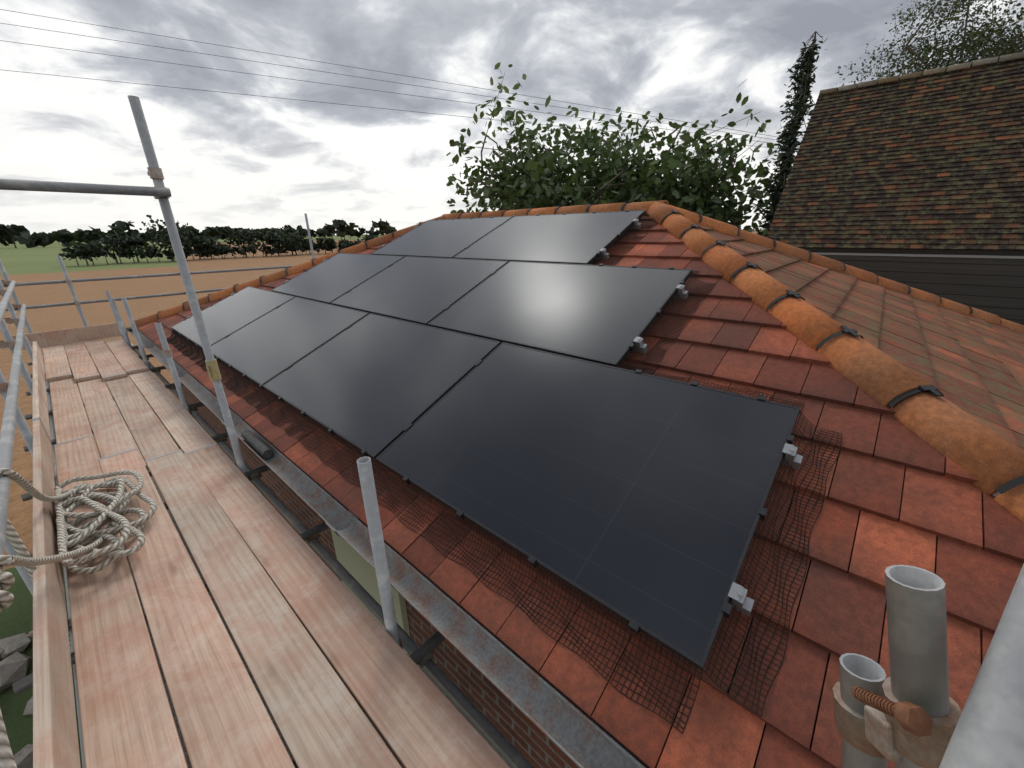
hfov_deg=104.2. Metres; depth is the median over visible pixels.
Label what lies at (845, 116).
barn roof plain tiles
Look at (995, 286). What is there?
barn weatherboard walls
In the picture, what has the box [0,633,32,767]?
garden rocks
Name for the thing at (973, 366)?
roof face tiles
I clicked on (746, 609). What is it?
solar panel rails
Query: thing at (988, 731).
scaffold tubes
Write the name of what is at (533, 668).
roof deck
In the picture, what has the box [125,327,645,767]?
half-round gutter
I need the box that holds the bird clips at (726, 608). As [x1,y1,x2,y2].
[172,210,793,634]
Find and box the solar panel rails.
[598,223,802,616]
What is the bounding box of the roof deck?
[139,330,880,767]
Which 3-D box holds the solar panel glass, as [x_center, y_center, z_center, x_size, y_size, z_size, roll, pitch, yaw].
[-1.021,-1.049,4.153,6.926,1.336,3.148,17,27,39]
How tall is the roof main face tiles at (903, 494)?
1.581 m
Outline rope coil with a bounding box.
[0,468,156,767]
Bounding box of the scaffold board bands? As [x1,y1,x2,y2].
[32,338,235,490]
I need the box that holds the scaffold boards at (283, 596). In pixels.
[12,322,509,767]
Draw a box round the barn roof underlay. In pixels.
[779,60,1023,255]
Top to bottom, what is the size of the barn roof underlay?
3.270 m
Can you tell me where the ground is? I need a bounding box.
[0,230,762,767]
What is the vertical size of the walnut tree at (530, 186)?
9.239 m
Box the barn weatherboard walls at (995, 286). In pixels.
[821,246,1023,324]
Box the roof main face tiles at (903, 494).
[137,214,1023,767]
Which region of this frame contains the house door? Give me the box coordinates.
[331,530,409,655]
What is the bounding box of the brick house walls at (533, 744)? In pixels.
[182,385,578,767]
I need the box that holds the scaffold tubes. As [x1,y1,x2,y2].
[0,95,1023,767]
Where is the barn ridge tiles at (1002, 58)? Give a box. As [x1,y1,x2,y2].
[819,52,1023,94]
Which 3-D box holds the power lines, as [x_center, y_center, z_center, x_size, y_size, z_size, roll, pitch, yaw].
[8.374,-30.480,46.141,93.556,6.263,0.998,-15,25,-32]
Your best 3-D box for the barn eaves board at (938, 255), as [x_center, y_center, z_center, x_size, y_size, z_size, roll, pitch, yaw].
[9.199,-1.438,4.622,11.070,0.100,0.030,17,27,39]
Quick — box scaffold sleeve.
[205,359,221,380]
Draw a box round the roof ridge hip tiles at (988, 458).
[134,200,1023,521]
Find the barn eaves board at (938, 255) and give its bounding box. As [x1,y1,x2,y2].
[812,252,1023,258]
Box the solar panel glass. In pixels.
[172,211,795,660]
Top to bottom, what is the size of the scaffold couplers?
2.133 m
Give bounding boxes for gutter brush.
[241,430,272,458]
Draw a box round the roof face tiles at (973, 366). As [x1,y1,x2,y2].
[696,224,1023,449]
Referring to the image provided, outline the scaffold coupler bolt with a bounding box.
[851,686,932,736]
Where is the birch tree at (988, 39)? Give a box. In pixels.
[835,0,1023,85]
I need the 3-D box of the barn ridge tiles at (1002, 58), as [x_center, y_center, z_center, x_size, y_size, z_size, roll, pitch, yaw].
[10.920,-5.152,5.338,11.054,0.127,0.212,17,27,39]
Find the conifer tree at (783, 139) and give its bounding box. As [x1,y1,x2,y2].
[744,31,826,236]
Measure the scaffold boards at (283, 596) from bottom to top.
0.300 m
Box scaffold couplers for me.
[0,167,961,767]
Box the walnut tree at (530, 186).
[446,62,787,235]
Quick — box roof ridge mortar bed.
[235,212,999,496]
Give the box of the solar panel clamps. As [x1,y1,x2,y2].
[187,219,797,608]
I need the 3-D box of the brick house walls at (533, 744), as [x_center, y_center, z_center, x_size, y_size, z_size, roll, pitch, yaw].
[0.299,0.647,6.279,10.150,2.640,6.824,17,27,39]
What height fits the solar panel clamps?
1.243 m
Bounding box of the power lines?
[0,9,776,148]
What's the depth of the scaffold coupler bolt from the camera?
0.43 m
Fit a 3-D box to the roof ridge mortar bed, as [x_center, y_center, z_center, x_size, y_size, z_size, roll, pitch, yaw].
[0.272,-1.436,5.487,10.742,1.770,7.416,17,27,39]
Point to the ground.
(22, 262)
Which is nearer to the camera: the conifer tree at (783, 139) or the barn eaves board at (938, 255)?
the barn eaves board at (938, 255)
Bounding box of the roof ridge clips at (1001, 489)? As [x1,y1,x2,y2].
[157,201,1023,493]
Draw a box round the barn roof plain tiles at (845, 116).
[766,58,1023,249]
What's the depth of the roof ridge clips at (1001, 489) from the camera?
2.30 m
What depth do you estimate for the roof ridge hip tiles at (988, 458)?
2.12 m
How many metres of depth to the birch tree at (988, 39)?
18.97 m
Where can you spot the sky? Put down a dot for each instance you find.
(238, 160)
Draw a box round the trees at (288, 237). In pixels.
[0,215,396,265]
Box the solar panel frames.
[171,210,799,670]
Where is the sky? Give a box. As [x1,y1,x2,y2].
[0,0,1023,234]

